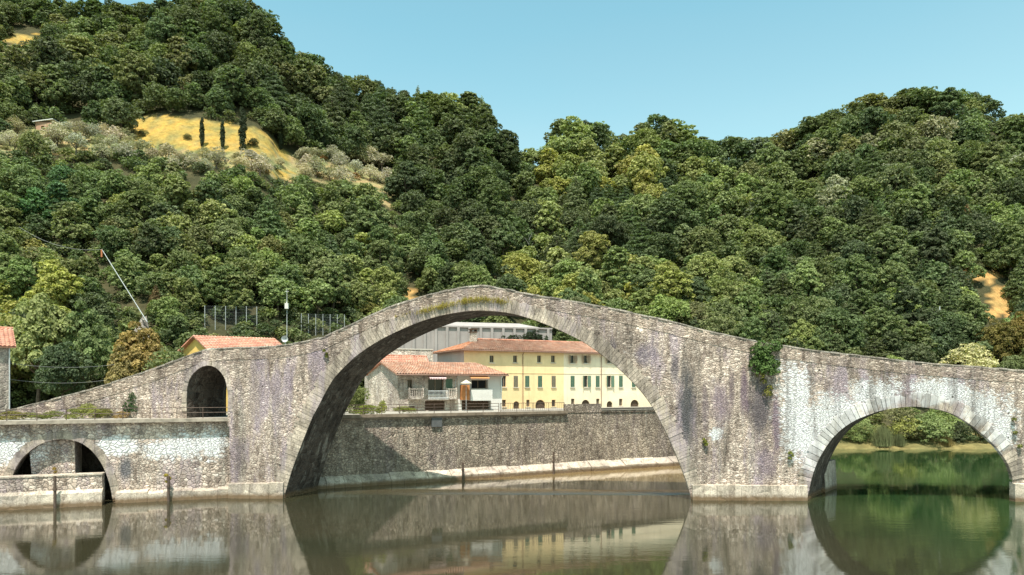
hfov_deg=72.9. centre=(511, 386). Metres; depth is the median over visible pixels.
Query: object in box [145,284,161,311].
conifer tree
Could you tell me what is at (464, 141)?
broadleaf tree
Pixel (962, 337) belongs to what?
conifer tree
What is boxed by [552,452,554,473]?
mooring post
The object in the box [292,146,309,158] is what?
olive tree
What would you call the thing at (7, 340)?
stone house
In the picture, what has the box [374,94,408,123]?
broadleaf tree
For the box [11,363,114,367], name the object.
power wire
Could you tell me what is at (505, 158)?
broadleaf tree
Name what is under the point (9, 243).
broadleaf tree
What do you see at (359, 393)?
bush
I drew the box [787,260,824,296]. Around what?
broadleaf tree
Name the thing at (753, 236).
broadleaf tree
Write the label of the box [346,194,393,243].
broadleaf tree
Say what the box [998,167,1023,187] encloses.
broadleaf tree
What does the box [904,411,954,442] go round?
shrub
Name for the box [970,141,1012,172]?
broadleaf tree
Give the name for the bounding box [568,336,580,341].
broadleaf tree
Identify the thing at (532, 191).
broadleaf tree
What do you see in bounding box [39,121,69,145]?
olive tree
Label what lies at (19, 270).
broadleaf tree
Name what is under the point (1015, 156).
broadleaf tree
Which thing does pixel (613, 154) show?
broadleaf tree
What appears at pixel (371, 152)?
olive tree
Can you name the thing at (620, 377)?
window
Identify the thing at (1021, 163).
broadleaf tree
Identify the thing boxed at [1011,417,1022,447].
wall tuft
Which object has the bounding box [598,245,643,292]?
broadleaf tree
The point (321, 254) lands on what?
broadleaf tree
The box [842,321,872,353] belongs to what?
conifer tree
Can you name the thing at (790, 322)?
conifer tree
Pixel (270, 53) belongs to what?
broadleaf tree
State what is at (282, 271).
broadleaf tree
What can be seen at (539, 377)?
window
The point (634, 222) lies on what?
conifer tree
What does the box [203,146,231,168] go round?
olive tree
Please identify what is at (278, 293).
broadleaf tree
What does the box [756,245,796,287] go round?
broadleaf tree
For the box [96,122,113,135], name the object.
olive tree
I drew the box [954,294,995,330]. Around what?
broadleaf tree
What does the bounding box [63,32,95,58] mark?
broadleaf tree
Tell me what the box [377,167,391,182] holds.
olive tree
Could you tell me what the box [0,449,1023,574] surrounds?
river
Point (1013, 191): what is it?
broadleaf tree
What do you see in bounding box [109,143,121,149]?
olive tree
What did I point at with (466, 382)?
parasol
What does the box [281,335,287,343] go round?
satellite dish
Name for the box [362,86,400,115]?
conifer tree
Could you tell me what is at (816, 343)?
broadleaf tree
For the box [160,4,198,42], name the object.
broadleaf tree
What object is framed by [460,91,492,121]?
broadleaf tree
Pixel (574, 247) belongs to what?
conifer tree
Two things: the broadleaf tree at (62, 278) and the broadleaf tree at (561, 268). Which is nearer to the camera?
the broadleaf tree at (62, 278)
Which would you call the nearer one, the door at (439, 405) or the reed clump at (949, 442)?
the door at (439, 405)
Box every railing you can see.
[0,407,227,420]
[344,403,498,414]
[500,402,564,411]
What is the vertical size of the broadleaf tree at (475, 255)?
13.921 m
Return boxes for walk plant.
[0,411,28,419]
[16,412,43,418]
[38,411,65,418]
[62,408,85,418]
[78,403,100,417]
[93,409,112,417]
[111,411,128,417]
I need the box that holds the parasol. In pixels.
[461,380,471,383]
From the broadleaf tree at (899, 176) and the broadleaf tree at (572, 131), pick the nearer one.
the broadleaf tree at (899, 176)
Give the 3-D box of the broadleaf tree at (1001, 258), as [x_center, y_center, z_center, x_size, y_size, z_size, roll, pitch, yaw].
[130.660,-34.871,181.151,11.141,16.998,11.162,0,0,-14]
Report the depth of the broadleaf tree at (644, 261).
174.33 m
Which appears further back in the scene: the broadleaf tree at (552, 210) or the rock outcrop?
the broadleaf tree at (552, 210)
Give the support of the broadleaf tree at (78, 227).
on the hillside
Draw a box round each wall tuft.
[702,438,708,445]
[787,451,793,459]
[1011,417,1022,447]
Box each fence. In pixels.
[204,306,255,329]
[301,314,344,335]
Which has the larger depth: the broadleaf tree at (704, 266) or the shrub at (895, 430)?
the broadleaf tree at (704, 266)
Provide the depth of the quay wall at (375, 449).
79.34 m
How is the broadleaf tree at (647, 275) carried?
on the hillside
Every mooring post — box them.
[53,476,56,508]
[167,476,170,500]
[461,463,463,479]
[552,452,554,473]
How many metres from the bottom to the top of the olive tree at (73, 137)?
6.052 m
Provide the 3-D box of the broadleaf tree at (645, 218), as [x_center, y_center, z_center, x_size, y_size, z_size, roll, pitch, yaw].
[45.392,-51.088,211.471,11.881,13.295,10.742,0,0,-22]
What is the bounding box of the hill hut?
[32,118,58,130]
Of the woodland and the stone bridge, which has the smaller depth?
the stone bridge
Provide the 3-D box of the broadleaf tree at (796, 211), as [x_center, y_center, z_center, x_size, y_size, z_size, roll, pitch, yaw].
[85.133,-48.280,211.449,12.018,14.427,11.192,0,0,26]
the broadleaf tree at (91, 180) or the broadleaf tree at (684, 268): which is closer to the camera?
the broadleaf tree at (91, 180)
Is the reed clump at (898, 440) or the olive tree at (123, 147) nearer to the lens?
the reed clump at (898, 440)
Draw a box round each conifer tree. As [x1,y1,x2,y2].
[8,308,27,320]
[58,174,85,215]
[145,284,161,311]
[183,0,205,21]
[245,194,292,239]
[259,68,292,109]
[311,235,349,277]
[319,75,364,118]
[323,92,345,134]
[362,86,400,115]
[366,101,402,142]
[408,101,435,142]
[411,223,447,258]
[437,98,478,130]
[539,231,568,270]
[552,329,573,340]
[555,176,593,218]
[561,226,591,267]
[613,186,637,219]
[618,204,642,240]
[622,223,672,265]
[690,317,700,328]
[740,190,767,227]
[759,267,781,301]
[763,316,792,344]
[767,272,795,310]
[773,305,802,344]
[784,286,807,327]
[789,338,803,347]
[822,334,847,353]
[841,303,876,342]
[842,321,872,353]
[852,148,890,184]
[854,203,889,241]
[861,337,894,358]
[862,254,887,291]
[868,196,893,225]
[884,321,916,350]
[888,273,912,300]
[913,259,942,295]
[932,205,967,245]
[935,320,977,363]
[936,273,964,308]
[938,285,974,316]
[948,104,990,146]
[998,148,1018,169]
[1000,255,1023,298]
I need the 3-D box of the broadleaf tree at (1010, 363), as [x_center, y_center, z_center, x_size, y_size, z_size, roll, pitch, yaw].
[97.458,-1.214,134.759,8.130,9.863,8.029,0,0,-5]
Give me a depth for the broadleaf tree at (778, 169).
253.06 m
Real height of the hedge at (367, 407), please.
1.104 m
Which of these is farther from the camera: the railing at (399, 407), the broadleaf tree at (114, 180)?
the broadleaf tree at (114, 180)
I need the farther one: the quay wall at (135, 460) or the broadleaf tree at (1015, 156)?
the broadleaf tree at (1015, 156)
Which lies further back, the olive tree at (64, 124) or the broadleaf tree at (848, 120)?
the broadleaf tree at (848, 120)
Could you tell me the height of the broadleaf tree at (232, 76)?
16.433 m
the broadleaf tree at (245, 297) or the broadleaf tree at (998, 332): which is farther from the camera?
the broadleaf tree at (998, 332)
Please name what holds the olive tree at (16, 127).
on the hillside
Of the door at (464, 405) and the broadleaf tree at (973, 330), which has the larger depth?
the broadleaf tree at (973, 330)
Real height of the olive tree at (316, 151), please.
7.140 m
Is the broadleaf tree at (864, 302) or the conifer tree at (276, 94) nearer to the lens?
the broadleaf tree at (864, 302)
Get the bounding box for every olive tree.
[0,129,16,145]
[0,135,5,143]
[1,133,20,151]
[3,115,27,134]
[10,132,38,155]
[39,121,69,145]
[39,126,64,143]
[40,139,58,152]
[56,121,72,133]
[63,132,89,153]
[65,120,94,140]
[82,122,105,140]
[89,143,114,160]
[92,133,106,145]
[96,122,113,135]
[99,134,119,147]
[102,125,127,141]
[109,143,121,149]
[112,141,141,162]
[115,127,136,138]
[117,136,137,149]
[130,139,155,157]
[143,148,161,158]
[158,142,181,158]
[164,153,185,167]
[180,150,197,163]
[183,153,203,166]
[196,146,210,160]
[196,158,214,172]
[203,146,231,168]
[229,152,241,165]
[230,157,250,169]
[240,148,261,169]
[247,154,274,175]
[259,152,271,161]
[276,157,285,164]
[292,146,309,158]
[295,153,318,168]
[297,163,315,178]
[301,147,326,158]
[304,155,327,177]
[321,166,337,180]
[324,144,342,161]
[329,150,349,166]
[329,165,354,180]
[347,159,364,171]
[348,143,370,162]
[359,163,379,180]
[361,145,378,163]
[371,153,393,170]
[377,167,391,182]
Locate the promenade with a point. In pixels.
(505, 410)
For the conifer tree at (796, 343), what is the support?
on the hillside
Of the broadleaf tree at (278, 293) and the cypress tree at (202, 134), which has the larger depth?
the cypress tree at (202, 134)
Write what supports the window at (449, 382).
in the stone house at (440, 386)
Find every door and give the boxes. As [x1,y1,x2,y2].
[425,401,443,409]
[462,400,488,408]
[513,401,517,408]
[535,400,543,407]
[631,400,637,406]
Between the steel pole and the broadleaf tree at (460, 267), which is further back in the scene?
the broadleaf tree at (460, 267)
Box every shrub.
[122,392,137,412]
[841,426,863,441]
[848,418,875,442]
[856,412,891,436]
[878,407,927,438]
[886,416,926,438]
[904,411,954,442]
[926,409,963,437]
[944,420,971,442]
[954,422,986,442]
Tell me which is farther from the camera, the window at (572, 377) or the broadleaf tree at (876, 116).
the broadleaf tree at (876, 116)
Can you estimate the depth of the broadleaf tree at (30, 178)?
148.91 m
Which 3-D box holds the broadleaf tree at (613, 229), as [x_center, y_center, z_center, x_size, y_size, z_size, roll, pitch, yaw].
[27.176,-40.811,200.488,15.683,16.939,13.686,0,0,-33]
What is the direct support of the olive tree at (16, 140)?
on the hillside
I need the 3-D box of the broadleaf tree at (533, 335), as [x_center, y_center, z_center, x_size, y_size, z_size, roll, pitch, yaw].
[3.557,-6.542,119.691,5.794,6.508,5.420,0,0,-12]
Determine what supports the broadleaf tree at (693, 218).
on the hillside
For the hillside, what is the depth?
191.71 m
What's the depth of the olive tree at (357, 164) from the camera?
228.04 m
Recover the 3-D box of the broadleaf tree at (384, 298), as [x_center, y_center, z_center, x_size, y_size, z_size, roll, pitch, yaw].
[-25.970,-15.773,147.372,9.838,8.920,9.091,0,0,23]
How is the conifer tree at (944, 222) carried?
on the hillside
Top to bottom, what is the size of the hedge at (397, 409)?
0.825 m
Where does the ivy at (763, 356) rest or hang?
attached to the stone bridge
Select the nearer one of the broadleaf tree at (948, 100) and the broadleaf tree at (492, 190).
the broadleaf tree at (492, 190)
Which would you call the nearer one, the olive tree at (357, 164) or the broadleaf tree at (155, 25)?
the olive tree at (357, 164)
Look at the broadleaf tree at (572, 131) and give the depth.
288.74 m
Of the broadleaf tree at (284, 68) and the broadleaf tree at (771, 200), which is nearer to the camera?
the broadleaf tree at (771, 200)
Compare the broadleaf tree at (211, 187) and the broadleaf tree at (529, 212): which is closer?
the broadleaf tree at (211, 187)
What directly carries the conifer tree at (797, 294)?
on the hillside
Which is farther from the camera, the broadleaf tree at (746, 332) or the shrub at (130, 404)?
the broadleaf tree at (746, 332)
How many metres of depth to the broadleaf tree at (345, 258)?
149.97 m
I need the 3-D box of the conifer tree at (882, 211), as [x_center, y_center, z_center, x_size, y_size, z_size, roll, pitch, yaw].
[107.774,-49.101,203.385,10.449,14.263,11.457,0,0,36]
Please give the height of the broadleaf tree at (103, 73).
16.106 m
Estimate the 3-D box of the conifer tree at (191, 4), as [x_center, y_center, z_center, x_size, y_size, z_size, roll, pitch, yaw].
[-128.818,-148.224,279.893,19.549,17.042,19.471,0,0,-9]
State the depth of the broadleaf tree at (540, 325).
149.25 m
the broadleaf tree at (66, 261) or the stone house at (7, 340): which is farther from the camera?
the broadleaf tree at (66, 261)
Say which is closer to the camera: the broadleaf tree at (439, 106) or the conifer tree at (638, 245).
the conifer tree at (638, 245)
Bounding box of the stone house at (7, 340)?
[0,326,15,408]
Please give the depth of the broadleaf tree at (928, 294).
161.41 m
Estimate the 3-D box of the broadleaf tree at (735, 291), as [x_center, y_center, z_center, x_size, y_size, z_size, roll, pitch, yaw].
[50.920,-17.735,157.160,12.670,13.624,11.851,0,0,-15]
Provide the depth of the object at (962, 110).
261.62 m
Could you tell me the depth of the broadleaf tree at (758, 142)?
281.97 m
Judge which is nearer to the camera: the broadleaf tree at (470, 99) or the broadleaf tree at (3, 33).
the broadleaf tree at (3, 33)
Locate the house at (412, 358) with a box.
[364,355,428,408]
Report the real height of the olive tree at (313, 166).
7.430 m
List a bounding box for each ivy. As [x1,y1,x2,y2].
[748,340,783,374]
[755,371,773,396]
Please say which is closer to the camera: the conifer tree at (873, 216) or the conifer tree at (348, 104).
the conifer tree at (873, 216)
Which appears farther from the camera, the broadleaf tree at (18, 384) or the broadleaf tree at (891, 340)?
the broadleaf tree at (891, 340)
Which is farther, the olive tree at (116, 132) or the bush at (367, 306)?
the olive tree at (116, 132)
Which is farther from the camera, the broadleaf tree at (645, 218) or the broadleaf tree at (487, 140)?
the broadleaf tree at (487, 140)
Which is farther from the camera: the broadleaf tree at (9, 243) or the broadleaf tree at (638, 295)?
the broadleaf tree at (638, 295)
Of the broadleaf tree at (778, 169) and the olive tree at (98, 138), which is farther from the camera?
the broadleaf tree at (778, 169)
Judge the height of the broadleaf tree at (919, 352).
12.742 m
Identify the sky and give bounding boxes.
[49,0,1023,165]
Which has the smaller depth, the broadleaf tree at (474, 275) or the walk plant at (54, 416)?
the walk plant at (54, 416)
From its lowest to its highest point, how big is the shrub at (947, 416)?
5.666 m
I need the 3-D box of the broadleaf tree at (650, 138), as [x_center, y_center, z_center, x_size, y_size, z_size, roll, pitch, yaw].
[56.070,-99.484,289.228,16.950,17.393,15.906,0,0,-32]
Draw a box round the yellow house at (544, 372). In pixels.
[432,328,650,408]
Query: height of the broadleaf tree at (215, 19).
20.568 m
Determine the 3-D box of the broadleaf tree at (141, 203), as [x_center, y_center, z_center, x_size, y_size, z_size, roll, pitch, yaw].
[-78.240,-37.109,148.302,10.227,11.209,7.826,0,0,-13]
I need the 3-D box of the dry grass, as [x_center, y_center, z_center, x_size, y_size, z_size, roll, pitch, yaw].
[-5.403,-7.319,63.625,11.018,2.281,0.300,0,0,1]
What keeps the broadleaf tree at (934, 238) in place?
on the hillside
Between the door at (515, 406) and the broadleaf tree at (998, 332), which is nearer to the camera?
the door at (515, 406)
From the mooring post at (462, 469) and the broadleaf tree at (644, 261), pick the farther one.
the broadleaf tree at (644, 261)
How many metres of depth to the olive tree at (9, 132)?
181.06 m
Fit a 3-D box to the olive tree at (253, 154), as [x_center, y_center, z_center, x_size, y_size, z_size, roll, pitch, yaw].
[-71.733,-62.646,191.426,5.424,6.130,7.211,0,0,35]
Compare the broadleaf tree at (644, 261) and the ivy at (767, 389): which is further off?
the broadleaf tree at (644, 261)
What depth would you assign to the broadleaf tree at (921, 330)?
145.93 m
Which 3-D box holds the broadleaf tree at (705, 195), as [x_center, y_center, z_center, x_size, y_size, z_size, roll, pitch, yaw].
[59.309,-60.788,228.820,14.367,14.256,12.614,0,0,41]
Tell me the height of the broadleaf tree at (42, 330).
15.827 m
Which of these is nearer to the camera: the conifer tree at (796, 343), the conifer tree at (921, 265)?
the conifer tree at (796, 343)
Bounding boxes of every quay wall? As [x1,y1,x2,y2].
[0,418,229,503]
[318,404,679,488]
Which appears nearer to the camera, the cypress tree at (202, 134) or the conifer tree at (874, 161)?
the cypress tree at (202, 134)
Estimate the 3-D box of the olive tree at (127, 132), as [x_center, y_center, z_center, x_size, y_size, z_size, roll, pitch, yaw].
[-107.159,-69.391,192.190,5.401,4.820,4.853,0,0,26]
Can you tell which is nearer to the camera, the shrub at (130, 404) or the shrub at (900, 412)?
the shrub at (130, 404)
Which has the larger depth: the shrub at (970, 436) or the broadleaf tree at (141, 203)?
the broadleaf tree at (141, 203)
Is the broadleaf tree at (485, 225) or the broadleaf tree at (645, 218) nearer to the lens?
the broadleaf tree at (485, 225)
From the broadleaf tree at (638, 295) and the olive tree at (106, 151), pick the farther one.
the olive tree at (106, 151)
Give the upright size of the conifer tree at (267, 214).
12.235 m
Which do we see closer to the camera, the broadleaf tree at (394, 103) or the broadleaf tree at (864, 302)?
the broadleaf tree at (864, 302)
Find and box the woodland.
[0,0,1023,413]
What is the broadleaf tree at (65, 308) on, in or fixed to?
on the hillside
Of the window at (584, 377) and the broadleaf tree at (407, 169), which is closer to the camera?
the window at (584, 377)
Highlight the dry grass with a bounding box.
[395,295,512,318]
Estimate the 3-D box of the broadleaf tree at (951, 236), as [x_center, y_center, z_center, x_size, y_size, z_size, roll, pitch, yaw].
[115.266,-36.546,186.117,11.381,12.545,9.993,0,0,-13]
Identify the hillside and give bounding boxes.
[0,20,1018,448]
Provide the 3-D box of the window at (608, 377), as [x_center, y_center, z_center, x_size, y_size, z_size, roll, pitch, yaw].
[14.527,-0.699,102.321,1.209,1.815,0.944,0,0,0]
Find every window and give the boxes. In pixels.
[406,380,413,389]
[427,379,442,395]
[446,379,452,391]
[471,380,488,389]
[502,376,506,387]
[513,376,518,387]
[524,376,529,387]
[537,376,542,387]
[551,376,556,387]
[569,355,576,363]
[570,376,575,387]
[583,355,590,363]
[583,376,590,387]
[595,376,600,387]
[607,376,613,387]
[618,376,623,387]
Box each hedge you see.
[350,404,380,413]
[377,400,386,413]
[392,406,416,412]
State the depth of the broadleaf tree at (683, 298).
153.77 m
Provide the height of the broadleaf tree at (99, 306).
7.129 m
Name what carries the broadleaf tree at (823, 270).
on the hillside
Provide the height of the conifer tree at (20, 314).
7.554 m
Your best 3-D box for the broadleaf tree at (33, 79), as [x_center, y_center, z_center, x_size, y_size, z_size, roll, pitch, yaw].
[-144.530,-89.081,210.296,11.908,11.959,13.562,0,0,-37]
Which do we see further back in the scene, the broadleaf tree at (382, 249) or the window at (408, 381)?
the broadleaf tree at (382, 249)
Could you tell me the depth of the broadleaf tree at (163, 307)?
114.29 m
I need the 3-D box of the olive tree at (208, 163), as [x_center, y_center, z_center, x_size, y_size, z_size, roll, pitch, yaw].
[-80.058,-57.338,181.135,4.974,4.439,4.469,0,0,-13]
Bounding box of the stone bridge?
[0,285,1023,501]
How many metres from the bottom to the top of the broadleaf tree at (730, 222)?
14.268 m
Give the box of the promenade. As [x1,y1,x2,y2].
[0,406,651,420]
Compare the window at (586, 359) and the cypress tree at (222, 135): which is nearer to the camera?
the window at (586, 359)
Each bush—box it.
[137,131,145,135]
[143,345,185,369]
[183,134,191,138]
[247,138,259,146]
[345,385,370,412]
[356,301,379,314]
[938,342,999,367]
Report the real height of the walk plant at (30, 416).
0.636 m
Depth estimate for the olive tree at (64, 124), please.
190.86 m
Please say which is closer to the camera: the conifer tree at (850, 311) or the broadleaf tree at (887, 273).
the conifer tree at (850, 311)
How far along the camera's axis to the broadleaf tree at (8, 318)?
88.02 m
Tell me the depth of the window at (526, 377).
96.17 m
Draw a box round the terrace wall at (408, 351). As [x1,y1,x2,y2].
[389,348,432,361]
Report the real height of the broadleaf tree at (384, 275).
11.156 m
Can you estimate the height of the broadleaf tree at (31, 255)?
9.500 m
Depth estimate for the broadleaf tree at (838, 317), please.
141.27 m
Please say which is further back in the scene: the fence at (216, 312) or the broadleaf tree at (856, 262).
the broadleaf tree at (856, 262)
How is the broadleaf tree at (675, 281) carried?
on the hillside
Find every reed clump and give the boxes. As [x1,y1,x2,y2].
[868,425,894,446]
[891,433,907,446]
[939,436,954,446]
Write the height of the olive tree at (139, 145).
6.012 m
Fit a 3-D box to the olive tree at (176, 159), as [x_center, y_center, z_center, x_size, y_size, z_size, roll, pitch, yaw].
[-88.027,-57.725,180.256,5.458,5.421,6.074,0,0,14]
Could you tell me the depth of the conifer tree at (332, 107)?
251.48 m
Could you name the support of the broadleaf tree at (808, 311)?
on the hillside
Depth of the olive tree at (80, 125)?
186.99 m
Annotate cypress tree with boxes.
[199,117,204,146]
[219,120,225,148]
[238,106,247,149]
[277,123,283,149]
[319,125,325,153]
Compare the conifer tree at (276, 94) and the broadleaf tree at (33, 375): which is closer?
the broadleaf tree at (33, 375)
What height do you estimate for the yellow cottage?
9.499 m
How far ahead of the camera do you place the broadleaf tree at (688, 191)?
214.05 m
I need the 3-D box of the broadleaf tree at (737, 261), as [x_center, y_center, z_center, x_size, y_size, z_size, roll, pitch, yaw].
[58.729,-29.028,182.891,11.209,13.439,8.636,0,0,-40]
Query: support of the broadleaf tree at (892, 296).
on the hillside
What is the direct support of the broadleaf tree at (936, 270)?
on the hillside
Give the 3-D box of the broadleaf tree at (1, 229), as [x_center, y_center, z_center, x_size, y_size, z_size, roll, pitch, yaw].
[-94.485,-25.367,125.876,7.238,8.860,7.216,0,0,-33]
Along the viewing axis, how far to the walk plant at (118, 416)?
63.97 m
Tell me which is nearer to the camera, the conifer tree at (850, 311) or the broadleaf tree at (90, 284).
the broadleaf tree at (90, 284)
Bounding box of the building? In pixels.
[399,322,551,361]
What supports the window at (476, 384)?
in the stone house at (440, 386)
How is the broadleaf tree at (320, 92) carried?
on the hillside
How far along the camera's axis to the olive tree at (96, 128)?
188.70 m
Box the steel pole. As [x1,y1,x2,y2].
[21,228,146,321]
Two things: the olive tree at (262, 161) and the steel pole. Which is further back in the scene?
the olive tree at (262, 161)
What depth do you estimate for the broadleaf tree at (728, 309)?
145.19 m
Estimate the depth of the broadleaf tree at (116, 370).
81.06 m
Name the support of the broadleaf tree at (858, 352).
on the hillside
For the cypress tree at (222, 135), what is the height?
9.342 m
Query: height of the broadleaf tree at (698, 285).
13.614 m
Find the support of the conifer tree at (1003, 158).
on the hillside
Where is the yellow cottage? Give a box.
[177,335,281,410]
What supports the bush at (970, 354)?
on the hillside
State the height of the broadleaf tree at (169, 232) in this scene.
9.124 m
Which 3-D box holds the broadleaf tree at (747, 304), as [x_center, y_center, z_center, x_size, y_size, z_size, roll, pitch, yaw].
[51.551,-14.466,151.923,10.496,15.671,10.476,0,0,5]
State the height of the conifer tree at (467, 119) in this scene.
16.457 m
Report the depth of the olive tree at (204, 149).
187.98 m
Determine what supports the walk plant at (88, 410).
on the promenade
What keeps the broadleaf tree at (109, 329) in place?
on the hillside
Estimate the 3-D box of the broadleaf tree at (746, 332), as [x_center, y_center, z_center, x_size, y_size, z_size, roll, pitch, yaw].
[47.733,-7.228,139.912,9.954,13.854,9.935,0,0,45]
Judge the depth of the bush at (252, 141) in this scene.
204.18 m
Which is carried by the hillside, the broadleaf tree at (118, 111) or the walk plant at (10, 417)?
the broadleaf tree at (118, 111)
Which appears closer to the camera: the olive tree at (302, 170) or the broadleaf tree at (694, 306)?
the broadleaf tree at (694, 306)
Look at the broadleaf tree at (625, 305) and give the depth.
153.65 m
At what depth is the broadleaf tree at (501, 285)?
160.78 m
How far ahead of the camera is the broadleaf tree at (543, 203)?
225.94 m
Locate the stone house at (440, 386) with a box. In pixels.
[366,361,508,410]
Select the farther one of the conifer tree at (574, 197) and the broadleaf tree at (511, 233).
the conifer tree at (574, 197)
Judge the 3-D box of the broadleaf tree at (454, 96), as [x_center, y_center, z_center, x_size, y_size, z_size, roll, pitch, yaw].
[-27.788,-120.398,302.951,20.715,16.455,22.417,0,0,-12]
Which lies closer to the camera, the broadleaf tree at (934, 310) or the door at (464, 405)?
the door at (464, 405)
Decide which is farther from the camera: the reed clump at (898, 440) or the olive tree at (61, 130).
the olive tree at (61, 130)
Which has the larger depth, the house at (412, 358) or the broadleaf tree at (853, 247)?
the broadleaf tree at (853, 247)
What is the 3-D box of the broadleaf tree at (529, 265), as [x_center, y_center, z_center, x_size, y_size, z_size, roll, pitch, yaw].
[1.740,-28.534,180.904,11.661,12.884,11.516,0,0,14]
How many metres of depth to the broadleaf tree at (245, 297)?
126.19 m
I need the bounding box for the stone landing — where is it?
[0,472,104,510]
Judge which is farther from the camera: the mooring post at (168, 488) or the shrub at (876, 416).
the shrub at (876, 416)
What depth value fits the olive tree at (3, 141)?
177.87 m
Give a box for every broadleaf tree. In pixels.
[0,24,7,39]
[0,162,47,199]
[0,227,14,248]
[0,232,28,294]
[0,255,38,299]
[0,292,81,402]
[0,313,33,372]
[9,297,34,317]
[10,355,35,398]
[11,376,42,395]
[13,247,49,285]
[15,70,55,103]
[18,35,55,72]
[18,259,84,311]
[29,373,72,397]
[30,35,75,72]
[31,250,63,288]
[33,341,93,396]
[34,64,73,114]
[38,304,70,314]
[41,180,79,218]
[50,201,94,241]
[50,258,84,292]
[57,300,117,387]
[58,34,100,77]
[61,275,107,306]
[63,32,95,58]
[66,254,104,290]
[66,292,117,322]
[68,165,107,202]
[74,57,103,99]
[79,353,115,388]
[87,323,114,351]
[90,64,125,102]
[91,225,132,264]
[95,315,120,340]
[96,169,137,202]
[101,95,144,131]
[104,345,145,383]
[111,49,158,99]
[111,321,170,376]
[112,332,146,364]
[118,185,169,222]
[130,222,169,262]
[144,10,181,48]
[146,296,188,327]
[147,225,184,257]
[155,172,191,212]
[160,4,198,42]
[162,36,199,76]
[179,19,213,47]
[188,5,232,42]
[192,179,234,212]
[200,264,245,302]
[212,64,256,108]
[212,214,245,257]
[222,272,255,319]
[223,256,264,294]
[237,11,280,51]
[256,274,299,315]
[257,44,294,85]
[267,263,307,296]
[269,60,301,95]
[281,232,326,266]
[289,57,324,91]
[291,101,331,140]
[297,278,336,318]
[300,244,337,276]
[304,64,336,104]
[307,258,348,280]
[311,258,351,313]
[332,254,360,287]
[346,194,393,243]
[359,239,403,271]
[362,223,405,258]
[365,266,402,301]
[366,291,408,315]
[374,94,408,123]
[382,295,408,308]
[383,160,423,201]
[424,93,462,126]
[425,92,467,117]
[441,132,485,170]
[448,260,483,285]
[451,264,496,285]
[454,146,486,191]
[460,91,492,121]
[462,231,493,268]
[463,164,498,198]
[469,212,507,240]
[475,129,515,158]
[475,178,516,222]
[488,129,523,170]
[490,216,522,257]
[493,281,504,288]
[498,252,541,291]
[499,334,525,339]
[516,198,551,237]
[517,148,544,185]
[519,187,546,203]
[521,330,548,339]
[528,198,562,220]
[532,200,568,242]
[534,147,560,186]
[537,297,557,337]
[549,116,596,159]
[551,258,583,285]
[553,271,594,298]
[557,287,591,303]
[558,296,585,337]
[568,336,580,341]
[571,230,610,268]
[575,268,602,299]
[584,214,634,269]
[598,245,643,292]
[598,297,643,314]
[599,204,628,233]
[603,144,627,181]
[607,301,620,308]
[617,193,656,220]
[621,256,661,286]
[623,127,661,154]
[625,151,669,185]
[626,288,663,315]
[630,268,667,300]
[637,232,679,261]
[640,199,679,224]
[641,260,695,310]
[645,196,692,244]
[648,293,691,321]
[665,301,708,325]
[667,181,706,225]
[667,209,705,241]
[669,180,713,203]
[669,266,702,298]
[673,138,717,166]
[673,293,691,303]
[675,226,721,263]
[681,276,714,308]
[684,251,731,283]
[689,306,720,328]
[694,311,743,335]
[697,275,749,309]
[704,298,747,330]
[707,279,754,309]
[711,214,744,242]
[716,240,749,271]
[717,272,754,298]
[723,251,752,278]
[729,316,765,340]
[730,284,771,337]
[740,136,772,164]
[742,182,793,238]
[742,224,786,258]
[753,142,793,177]
[753,308,788,337]
[755,161,796,190]
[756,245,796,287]
[773,205,811,240]
[778,318,822,347]
[779,295,835,324]
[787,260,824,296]
[790,115,838,142]
[797,257,839,293]
[802,307,867,351]
[803,337,824,350]
[805,320,849,349]
[819,289,847,314]
[829,239,874,268]
[831,253,877,298]
[836,113,875,145]
[842,347,864,355]
[847,288,887,327]
[848,106,896,136]
[862,308,911,350]
[863,223,917,267]
[872,260,918,292]
[874,162,919,194]
[876,287,920,310]
[876,330,908,358]
[883,285,933,334]
[886,254,913,286]
[886,355,905,359]
[900,86,944,113]
[901,343,939,362]
[902,320,937,352]
[903,183,936,224]
[913,226,952,267]
[913,282,941,308]
[914,259,954,285]
[914,307,941,335]
[916,136,960,170]
[917,227,965,252]
[918,318,957,352]
[921,310,968,334]
[928,87,961,125]
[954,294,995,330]
[957,321,995,356]
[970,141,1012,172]
[974,319,1023,360]
[981,177,1023,209]
[981,221,1023,279]
[993,355,1023,369]
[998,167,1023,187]
[999,117,1023,158]
[1002,314,1022,324]
[1005,265,1023,290]
[1009,152,1023,169]
[1009,152,1023,171]
[1009,311,1023,354]
[1018,348,1023,358]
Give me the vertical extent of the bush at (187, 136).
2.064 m
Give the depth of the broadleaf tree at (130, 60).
217.66 m
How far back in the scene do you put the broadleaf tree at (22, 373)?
89.96 m
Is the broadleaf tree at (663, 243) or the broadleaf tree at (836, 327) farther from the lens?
the broadleaf tree at (663, 243)
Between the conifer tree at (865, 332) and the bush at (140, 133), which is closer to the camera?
the conifer tree at (865, 332)
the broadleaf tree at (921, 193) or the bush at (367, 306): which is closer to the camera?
the bush at (367, 306)
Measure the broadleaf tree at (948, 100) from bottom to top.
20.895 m

